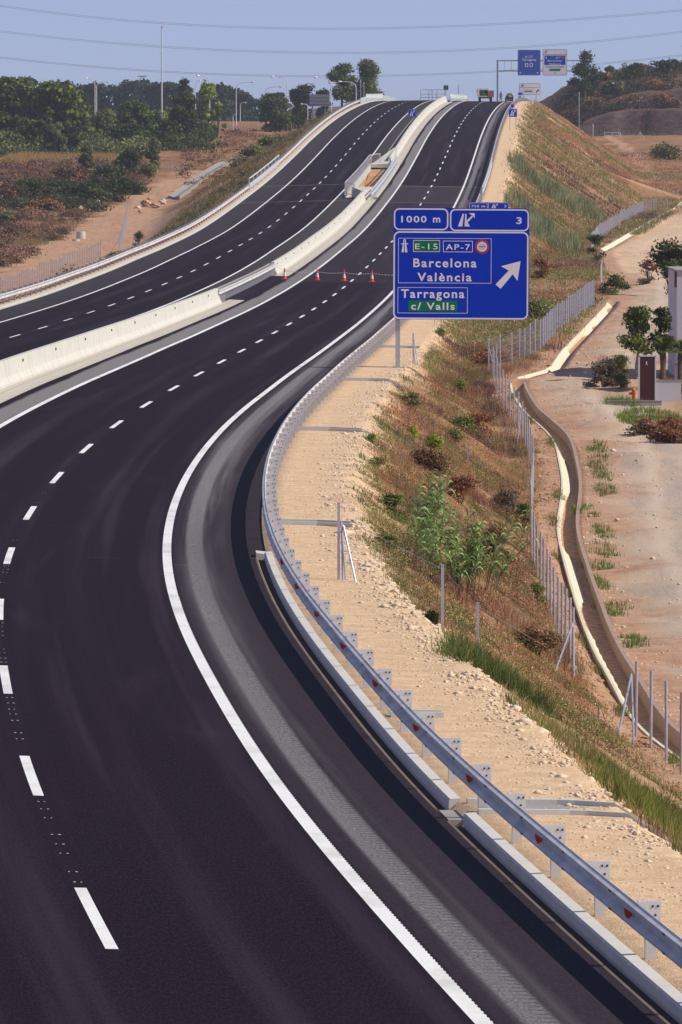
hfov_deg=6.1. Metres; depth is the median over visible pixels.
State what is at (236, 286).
double guardrail
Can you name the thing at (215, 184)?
dry grass
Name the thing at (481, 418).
bush
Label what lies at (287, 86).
street lamp
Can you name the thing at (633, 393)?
hydrant
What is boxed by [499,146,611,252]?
grass
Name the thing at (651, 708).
wire fence
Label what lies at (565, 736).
dry grass
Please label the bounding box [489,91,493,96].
open door
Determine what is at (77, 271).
guardrail
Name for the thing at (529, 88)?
road sign
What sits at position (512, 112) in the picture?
square sign
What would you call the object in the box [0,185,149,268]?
dry grass
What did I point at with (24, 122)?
broadleaf tree
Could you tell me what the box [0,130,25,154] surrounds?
broadleaf tree
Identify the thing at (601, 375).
bush
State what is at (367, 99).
bridge railing
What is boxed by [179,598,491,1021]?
edge line ribs
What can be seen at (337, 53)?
power line
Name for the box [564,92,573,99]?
hill shrub
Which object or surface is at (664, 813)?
green grass
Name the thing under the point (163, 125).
broadleaf tree
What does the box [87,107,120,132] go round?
broadleaf tree
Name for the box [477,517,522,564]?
bush
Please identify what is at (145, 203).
boulder
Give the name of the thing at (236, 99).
street lamp
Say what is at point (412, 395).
bush
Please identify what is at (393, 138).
median shoulder
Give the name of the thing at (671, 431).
bush
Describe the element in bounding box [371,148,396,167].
barrier end
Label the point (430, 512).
reed clump
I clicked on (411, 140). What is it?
drainage strip
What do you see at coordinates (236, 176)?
olive scrub
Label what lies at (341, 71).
pine tree
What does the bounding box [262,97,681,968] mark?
guardrail
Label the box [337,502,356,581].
steel post
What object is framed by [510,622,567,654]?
bush
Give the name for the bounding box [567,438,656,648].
green grass
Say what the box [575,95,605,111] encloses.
hill shrub
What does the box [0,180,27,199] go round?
bush
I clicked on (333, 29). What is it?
power line
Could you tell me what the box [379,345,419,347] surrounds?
drain channel
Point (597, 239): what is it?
bush
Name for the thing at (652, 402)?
stone kerb
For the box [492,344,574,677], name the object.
wire fence
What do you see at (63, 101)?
pine tree
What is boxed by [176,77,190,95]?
broadleaf tree
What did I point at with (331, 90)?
street lamp
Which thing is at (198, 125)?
broadleaf tree
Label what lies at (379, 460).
bush
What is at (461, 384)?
bush
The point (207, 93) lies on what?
broadleaf tree
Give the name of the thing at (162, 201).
boulder
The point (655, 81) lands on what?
hill shrub
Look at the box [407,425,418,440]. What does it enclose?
bush
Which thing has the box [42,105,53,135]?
broadleaf tree
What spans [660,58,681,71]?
hill shrub
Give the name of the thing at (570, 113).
hill shrub
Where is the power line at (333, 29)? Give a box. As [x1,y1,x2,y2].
[0,5,677,29]
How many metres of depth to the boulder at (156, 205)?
901.65 m
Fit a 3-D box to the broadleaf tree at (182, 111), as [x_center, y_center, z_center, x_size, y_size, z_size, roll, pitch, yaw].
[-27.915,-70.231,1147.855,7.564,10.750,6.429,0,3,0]
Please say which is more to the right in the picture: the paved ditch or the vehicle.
the vehicle
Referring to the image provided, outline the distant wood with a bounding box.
[11,76,284,120]
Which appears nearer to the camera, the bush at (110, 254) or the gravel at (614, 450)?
the gravel at (614, 450)
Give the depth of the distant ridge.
4177.01 m
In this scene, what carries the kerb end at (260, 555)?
on the carriageway at (202, 869)
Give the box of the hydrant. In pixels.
[629,388,635,398]
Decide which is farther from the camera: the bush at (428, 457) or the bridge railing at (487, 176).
the bridge railing at (487, 176)
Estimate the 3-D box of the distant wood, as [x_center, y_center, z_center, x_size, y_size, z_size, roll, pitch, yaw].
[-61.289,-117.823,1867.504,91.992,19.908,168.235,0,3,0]
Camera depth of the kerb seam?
89.99 m
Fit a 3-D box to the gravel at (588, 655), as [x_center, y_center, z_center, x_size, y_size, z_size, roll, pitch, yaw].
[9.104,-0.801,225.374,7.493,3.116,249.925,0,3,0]
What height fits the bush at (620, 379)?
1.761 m
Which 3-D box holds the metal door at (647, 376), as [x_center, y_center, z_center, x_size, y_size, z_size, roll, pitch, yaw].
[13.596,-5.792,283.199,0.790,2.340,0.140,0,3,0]
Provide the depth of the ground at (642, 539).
203.01 m
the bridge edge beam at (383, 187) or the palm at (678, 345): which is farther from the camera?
the bridge edge beam at (383, 187)
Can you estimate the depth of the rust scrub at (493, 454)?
203.56 m
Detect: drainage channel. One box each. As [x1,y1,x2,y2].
[511,382,679,759]
[516,302,613,378]
[600,202,681,250]
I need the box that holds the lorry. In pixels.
[477,89,493,100]
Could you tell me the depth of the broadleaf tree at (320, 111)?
1336.86 m
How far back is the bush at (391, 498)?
172.19 m
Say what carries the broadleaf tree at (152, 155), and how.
on the ground at (642, 539)
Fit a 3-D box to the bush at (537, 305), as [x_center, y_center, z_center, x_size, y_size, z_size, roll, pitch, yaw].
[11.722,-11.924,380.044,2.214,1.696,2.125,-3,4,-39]
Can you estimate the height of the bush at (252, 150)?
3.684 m
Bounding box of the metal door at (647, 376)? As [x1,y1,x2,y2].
[638,355,655,399]
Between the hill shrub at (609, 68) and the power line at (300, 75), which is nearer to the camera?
the hill shrub at (609, 68)
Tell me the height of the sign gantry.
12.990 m
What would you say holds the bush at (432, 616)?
on the ground at (642, 539)
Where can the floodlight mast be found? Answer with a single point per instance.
(161, 79)
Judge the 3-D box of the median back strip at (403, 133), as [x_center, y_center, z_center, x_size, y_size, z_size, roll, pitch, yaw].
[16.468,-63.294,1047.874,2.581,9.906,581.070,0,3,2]
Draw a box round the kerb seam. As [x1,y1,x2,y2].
[259,560,678,1023]
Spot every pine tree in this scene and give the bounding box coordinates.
[0,76,34,133]
[20,79,97,135]
[281,97,299,130]
[325,62,358,106]
[346,58,384,100]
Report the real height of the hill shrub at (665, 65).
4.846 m
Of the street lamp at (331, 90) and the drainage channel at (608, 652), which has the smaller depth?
the drainage channel at (608, 652)
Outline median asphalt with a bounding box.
[225,276,287,299]
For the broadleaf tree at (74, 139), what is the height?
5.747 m
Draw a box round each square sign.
[408,109,415,116]
[509,109,516,116]
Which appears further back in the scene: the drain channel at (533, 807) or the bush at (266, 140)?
the bush at (266, 140)
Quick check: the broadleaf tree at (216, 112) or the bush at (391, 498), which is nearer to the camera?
the bush at (391, 498)
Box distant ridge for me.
[154,106,339,120]
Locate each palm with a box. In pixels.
[648,336,678,379]
[668,340,681,386]
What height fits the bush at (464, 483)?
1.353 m
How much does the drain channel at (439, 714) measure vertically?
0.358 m
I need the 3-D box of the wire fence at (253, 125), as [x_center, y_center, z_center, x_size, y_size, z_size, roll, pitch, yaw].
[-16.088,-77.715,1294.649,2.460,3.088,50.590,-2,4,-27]
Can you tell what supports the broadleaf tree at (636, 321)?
on the ground at (642, 539)
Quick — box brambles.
[0,170,151,211]
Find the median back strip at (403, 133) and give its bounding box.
[388,100,447,151]
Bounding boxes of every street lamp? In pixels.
[96,81,108,111]
[236,81,253,125]
[271,76,287,110]
[314,77,331,110]
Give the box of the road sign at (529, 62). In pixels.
[518,50,540,75]
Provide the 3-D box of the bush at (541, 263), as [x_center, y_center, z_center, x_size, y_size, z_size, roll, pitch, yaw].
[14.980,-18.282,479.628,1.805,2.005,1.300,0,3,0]
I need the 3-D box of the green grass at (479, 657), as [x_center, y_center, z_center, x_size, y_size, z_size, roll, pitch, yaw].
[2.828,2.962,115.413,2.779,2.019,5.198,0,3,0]
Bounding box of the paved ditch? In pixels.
[168,153,240,199]
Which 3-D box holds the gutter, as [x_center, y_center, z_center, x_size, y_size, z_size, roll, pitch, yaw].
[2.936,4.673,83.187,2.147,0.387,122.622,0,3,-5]
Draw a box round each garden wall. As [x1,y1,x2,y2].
[656,380,681,401]
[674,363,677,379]
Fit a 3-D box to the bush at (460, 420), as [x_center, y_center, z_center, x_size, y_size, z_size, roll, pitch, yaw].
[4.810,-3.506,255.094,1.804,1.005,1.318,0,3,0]
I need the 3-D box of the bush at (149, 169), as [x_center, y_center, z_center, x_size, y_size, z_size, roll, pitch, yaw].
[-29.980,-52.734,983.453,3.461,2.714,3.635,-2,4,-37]
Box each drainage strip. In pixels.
[0,299,243,402]
[397,102,451,164]
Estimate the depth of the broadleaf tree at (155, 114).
1157.15 m
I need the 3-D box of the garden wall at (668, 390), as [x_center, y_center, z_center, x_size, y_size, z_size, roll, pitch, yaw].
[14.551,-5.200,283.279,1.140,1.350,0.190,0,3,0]
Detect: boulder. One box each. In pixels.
[140,200,150,206]
[150,202,160,207]
[159,199,165,204]
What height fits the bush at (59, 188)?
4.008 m
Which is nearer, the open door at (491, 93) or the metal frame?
the open door at (491, 93)
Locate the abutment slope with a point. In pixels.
(375, 175)
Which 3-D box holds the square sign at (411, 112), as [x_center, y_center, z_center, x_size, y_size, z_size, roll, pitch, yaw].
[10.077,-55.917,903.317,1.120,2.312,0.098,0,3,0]
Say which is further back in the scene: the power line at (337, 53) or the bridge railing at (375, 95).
the power line at (337, 53)
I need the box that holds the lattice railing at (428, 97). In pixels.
[420,89,443,99]
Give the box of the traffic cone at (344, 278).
[341,269,346,280]
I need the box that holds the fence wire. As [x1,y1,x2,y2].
[372,533,543,645]
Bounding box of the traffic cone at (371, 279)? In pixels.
[369,271,374,281]
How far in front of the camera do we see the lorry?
1125.98 m
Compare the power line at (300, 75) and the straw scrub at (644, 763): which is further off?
the power line at (300, 75)
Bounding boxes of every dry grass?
[0,150,118,162]
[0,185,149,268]
[142,100,370,242]
[356,335,681,851]
[501,100,681,234]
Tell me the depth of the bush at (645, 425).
266.03 m
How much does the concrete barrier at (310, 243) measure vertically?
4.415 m
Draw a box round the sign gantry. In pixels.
[497,60,581,100]
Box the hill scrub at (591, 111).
[548,64,681,125]
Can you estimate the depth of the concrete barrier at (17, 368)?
284.93 m
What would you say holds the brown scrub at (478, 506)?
on the ground at (642, 539)
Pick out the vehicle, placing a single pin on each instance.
(508, 96)
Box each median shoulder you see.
[213,197,355,288]
[372,101,433,162]
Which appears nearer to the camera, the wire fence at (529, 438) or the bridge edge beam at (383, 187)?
the wire fence at (529, 438)
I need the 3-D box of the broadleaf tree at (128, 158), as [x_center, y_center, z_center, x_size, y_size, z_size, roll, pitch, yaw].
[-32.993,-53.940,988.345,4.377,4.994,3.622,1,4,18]
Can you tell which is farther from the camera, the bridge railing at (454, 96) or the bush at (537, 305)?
the bridge railing at (454, 96)
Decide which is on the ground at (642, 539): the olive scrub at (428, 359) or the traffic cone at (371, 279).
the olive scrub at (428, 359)
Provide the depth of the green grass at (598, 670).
174.39 m
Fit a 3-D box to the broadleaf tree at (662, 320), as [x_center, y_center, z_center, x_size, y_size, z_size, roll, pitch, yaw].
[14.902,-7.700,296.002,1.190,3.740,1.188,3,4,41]
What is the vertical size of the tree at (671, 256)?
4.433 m
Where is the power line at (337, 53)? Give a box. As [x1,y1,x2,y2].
[3,31,681,53]
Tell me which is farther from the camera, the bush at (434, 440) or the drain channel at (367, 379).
the drain channel at (367, 379)
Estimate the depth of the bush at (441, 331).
335.94 m
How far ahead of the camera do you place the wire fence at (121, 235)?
754.34 m
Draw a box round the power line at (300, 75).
[3,55,676,76]
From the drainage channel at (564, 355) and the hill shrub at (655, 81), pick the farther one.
the hill shrub at (655, 81)
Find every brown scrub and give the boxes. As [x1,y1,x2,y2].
[0,154,155,184]
[174,112,327,185]
[384,344,566,663]
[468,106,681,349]
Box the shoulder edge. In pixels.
[251,126,499,554]
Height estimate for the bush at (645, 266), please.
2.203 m
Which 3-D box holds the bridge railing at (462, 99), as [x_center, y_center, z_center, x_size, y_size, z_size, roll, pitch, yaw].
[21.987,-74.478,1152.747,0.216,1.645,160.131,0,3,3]
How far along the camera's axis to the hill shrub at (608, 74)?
1314.07 m
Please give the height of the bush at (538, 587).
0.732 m
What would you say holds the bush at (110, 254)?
on the ground at (642, 539)
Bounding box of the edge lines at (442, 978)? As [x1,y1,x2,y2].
[0,100,503,1023]
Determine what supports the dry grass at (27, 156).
on the ground at (642, 539)
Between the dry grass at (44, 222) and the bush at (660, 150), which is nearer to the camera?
the dry grass at (44, 222)
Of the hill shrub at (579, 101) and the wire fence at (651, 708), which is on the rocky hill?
the hill shrub at (579, 101)
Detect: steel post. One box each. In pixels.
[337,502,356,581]
[412,333,418,367]
[441,565,443,630]
[467,442,468,465]
[476,602,479,646]
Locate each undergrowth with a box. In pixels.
[0,106,224,152]
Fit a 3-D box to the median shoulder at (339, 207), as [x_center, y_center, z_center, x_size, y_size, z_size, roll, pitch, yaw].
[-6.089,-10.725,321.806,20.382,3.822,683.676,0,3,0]
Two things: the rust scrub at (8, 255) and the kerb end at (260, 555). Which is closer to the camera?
the kerb end at (260, 555)
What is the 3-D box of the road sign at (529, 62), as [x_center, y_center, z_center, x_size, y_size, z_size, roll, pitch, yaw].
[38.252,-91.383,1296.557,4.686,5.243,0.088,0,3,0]
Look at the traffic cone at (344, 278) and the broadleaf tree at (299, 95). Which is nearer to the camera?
the traffic cone at (344, 278)
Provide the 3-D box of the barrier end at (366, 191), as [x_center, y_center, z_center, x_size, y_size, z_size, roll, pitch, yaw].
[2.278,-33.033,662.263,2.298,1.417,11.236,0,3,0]
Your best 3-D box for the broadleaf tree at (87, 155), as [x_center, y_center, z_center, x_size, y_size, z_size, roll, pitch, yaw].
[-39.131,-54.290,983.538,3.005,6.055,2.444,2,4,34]
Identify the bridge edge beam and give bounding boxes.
[344,165,370,197]
[374,165,399,198]
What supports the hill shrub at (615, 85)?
on the rocky hill
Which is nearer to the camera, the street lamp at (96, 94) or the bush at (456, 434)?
the bush at (456, 434)
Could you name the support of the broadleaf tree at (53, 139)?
on the ground at (642, 539)
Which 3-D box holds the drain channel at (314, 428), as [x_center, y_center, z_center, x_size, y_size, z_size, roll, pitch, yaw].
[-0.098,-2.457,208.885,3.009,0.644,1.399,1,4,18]
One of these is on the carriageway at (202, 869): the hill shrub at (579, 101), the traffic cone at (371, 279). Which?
the traffic cone at (371, 279)
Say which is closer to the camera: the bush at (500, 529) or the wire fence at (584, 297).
the bush at (500, 529)
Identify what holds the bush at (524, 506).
on the ground at (642, 539)
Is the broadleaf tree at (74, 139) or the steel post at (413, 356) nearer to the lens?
the steel post at (413, 356)
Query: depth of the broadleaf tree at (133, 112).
1161.81 m
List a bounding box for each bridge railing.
[249,155,278,191]
[345,153,380,196]
[360,95,400,103]
[366,94,382,97]
[371,156,397,200]
[449,94,467,100]
[450,96,473,101]
[482,158,491,198]
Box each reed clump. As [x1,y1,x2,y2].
[396,462,458,562]
[405,506,538,591]
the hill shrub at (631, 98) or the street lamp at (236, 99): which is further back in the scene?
the street lamp at (236, 99)
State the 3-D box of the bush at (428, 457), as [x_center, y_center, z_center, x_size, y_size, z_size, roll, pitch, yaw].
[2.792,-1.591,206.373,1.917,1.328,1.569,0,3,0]
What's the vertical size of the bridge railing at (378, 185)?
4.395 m
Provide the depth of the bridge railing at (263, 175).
717.44 m
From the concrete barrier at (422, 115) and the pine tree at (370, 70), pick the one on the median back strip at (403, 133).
the concrete barrier at (422, 115)
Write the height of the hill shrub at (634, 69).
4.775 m
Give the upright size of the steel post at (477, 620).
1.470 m
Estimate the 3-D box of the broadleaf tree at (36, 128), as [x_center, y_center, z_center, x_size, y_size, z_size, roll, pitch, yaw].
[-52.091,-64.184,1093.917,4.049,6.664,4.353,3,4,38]
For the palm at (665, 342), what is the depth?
288.98 m
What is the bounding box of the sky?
[0,0,681,108]
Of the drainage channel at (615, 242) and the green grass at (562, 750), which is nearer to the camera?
the green grass at (562, 750)
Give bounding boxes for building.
[667,266,681,375]
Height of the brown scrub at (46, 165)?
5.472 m
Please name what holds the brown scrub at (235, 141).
on the ground at (642, 539)
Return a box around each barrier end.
[352,187,372,199]
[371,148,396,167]
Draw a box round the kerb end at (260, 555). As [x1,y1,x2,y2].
[256,550,265,559]
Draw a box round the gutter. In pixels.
[256,557,669,1023]
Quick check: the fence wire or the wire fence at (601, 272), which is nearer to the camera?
the fence wire
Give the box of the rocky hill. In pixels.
[540,63,681,135]
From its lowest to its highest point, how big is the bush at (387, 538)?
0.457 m
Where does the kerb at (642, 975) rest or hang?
on the ground at (642, 539)
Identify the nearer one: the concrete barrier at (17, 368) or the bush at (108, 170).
the concrete barrier at (17, 368)
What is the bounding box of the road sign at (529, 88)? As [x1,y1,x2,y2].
[519,83,539,96]
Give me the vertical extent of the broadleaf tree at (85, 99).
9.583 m
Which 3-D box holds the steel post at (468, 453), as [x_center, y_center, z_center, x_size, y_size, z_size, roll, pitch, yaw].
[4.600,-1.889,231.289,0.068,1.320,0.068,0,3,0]
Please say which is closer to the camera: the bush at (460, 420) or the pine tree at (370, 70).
the bush at (460, 420)
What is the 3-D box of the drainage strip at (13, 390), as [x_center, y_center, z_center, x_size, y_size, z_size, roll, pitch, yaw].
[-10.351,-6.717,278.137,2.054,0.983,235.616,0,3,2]
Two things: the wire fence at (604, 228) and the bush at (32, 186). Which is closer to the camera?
the wire fence at (604, 228)
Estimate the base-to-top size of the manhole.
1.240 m
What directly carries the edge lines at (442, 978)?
on the carriageway at (202, 869)
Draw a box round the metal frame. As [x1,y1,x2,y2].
[604,132,621,138]
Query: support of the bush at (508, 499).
on the ground at (642, 539)
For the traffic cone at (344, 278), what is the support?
on the carriageway at (202, 869)
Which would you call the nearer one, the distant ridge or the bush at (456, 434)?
the bush at (456, 434)
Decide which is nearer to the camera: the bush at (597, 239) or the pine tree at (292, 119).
the bush at (597, 239)
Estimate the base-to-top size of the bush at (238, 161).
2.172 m
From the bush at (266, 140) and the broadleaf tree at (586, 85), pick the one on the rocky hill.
the broadleaf tree at (586, 85)
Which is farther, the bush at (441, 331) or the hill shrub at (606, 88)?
the hill shrub at (606, 88)
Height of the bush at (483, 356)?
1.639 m
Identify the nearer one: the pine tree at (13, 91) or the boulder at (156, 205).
the boulder at (156, 205)
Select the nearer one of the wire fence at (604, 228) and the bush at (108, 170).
the wire fence at (604, 228)
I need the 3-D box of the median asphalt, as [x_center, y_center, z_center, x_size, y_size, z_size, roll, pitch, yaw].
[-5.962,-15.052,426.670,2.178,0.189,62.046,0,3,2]
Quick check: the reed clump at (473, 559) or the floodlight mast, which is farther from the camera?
the floodlight mast
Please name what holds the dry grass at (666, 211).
on the ground at (642, 539)
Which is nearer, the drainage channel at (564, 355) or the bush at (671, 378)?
the bush at (671, 378)
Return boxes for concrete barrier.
[0,288,221,389]
[271,192,365,275]
[388,96,446,160]
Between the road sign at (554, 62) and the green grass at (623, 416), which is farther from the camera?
the road sign at (554, 62)
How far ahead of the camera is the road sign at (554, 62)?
1296.51 m
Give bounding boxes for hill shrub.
[562,108,579,119]
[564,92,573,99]
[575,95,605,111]
[576,97,583,105]
[597,79,619,94]
[598,71,615,82]
[604,64,616,74]
[609,79,624,92]
[612,94,643,105]
[619,62,651,79]
[642,78,672,87]
[646,59,675,74]
[647,93,680,102]
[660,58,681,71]
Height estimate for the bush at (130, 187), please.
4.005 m
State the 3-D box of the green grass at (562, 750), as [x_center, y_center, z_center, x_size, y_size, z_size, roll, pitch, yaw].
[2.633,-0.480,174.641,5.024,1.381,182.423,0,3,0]
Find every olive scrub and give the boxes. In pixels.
[140,116,320,241]
[349,346,518,656]
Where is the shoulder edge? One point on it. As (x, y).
(256, 529)
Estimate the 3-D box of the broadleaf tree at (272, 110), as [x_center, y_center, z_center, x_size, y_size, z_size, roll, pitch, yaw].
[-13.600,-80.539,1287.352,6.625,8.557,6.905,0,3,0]
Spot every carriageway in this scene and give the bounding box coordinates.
[0,100,434,359]
[0,101,665,1023]
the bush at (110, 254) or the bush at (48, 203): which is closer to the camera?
the bush at (110, 254)
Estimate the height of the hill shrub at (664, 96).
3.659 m
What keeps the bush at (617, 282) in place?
on the ground at (642, 539)
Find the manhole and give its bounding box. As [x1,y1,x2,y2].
[76,231,85,238]
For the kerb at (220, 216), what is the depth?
657.28 m
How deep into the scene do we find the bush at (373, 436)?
204.16 m
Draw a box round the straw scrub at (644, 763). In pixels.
[361,342,680,793]
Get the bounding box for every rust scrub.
[0,204,87,276]
[367,345,595,714]
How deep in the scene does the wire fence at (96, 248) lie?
596.46 m
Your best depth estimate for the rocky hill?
1260.62 m
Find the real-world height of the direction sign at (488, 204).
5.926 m
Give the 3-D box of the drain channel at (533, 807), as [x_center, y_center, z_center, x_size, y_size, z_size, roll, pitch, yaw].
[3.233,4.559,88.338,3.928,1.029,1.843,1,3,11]
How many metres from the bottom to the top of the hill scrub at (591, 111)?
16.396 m
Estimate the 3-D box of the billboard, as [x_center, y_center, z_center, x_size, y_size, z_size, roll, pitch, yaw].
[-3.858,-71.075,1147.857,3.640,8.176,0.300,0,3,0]
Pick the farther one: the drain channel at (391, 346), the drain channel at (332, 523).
the drain channel at (391, 346)
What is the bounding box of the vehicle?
[505,93,512,101]
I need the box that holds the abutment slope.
[365,168,387,186]
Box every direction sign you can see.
[393,208,528,367]
[469,202,508,207]
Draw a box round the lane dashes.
[0,102,482,948]
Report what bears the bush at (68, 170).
on the ground at (642, 539)
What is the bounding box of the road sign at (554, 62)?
[543,49,566,75]
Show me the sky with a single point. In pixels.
(357, 22)
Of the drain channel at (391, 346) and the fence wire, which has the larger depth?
the drain channel at (391, 346)
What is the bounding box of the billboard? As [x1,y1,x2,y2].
[309,94,329,119]
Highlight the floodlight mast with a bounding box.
[160,25,162,119]
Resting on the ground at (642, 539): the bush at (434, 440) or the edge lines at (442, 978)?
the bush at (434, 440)
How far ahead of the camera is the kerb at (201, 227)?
559.49 m
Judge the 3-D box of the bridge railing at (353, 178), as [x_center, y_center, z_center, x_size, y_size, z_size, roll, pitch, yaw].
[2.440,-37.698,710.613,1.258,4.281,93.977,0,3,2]
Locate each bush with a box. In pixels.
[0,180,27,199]
[0,211,16,225]
[14,177,44,197]
[27,197,64,210]
[39,179,72,196]
[49,163,91,181]
[65,179,115,203]
[90,161,132,178]
[99,174,151,194]
[103,251,119,258]
[132,230,143,246]
[135,161,158,177]
[228,156,249,168]
[234,143,264,158]
[256,135,280,146]
[366,432,377,442]
[369,457,393,468]
[375,535,401,549]
[377,493,411,524]
[400,390,425,407]
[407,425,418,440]
[408,443,456,477]
[420,433,447,453]
[423,610,440,624]
[434,326,447,335]
[441,426,464,443]
[444,473,481,504]
[446,412,482,436]
[450,377,469,392]
[464,410,497,436]
[470,342,518,365]
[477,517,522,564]
[487,485,528,515]
[509,502,537,527]
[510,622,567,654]
[528,298,555,318]
[529,256,551,278]
[530,581,549,603]
[576,356,627,386]
[583,233,605,261]
[594,272,633,294]
[611,352,631,387]
[623,416,658,436]
[637,259,656,284]
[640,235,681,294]
[641,138,681,161]
[644,414,681,443]
[662,376,681,393]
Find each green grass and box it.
[347,373,681,854]
[424,623,564,721]
[507,393,679,770]
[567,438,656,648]
[569,737,681,849]
[599,392,681,443]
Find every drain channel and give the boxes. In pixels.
[282,519,352,527]
[299,426,370,434]
[343,377,400,386]
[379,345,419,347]
[386,709,443,717]
[439,798,679,847]
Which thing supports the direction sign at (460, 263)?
on the ground at (642, 539)
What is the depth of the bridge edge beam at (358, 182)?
717.92 m
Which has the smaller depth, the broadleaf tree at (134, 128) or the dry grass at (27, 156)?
the dry grass at (27, 156)
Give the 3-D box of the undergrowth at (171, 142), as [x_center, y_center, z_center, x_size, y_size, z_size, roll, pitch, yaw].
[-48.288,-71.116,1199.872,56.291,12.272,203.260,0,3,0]
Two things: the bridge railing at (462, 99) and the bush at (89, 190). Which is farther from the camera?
the bridge railing at (462, 99)
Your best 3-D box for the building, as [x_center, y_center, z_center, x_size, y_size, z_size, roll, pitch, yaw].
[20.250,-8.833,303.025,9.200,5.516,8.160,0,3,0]
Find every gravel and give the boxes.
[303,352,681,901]
[488,336,681,797]
[534,324,681,723]
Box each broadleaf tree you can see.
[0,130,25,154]
[17,116,40,146]
[24,119,47,151]
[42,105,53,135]
[43,121,68,154]
[65,125,82,152]
[78,94,89,118]
[78,141,95,173]
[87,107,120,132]
[108,122,144,141]
[113,148,143,175]
[116,99,153,134]
[145,137,160,174]
[146,109,168,135]
[154,118,179,144]
[166,92,206,135]
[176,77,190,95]
[183,117,214,142]
[196,79,219,132]
[209,101,226,140]
[258,92,288,131]
[288,83,314,127]
[315,87,332,117]
[566,49,604,109]
[616,305,655,378]
[645,306,675,379]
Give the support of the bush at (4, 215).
on the ground at (642, 539)
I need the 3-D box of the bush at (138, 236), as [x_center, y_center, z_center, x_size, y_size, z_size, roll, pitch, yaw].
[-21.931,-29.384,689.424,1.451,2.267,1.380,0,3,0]
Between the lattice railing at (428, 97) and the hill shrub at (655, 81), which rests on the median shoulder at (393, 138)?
the lattice railing at (428, 97)
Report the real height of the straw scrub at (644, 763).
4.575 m
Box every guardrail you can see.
[0,99,359,303]
[217,263,276,302]
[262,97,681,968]
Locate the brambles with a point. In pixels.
(69, 201)
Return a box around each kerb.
[0,100,386,309]
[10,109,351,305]
[265,551,681,1023]
[607,400,661,405]
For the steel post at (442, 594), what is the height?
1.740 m
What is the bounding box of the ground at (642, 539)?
[0,101,681,992]
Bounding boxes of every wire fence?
[0,240,100,293]
[113,204,136,248]
[218,122,300,131]
[488,279,593,371]
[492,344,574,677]
[591,198,671,246]
[600,260,601,286]
[617,661,681,773]

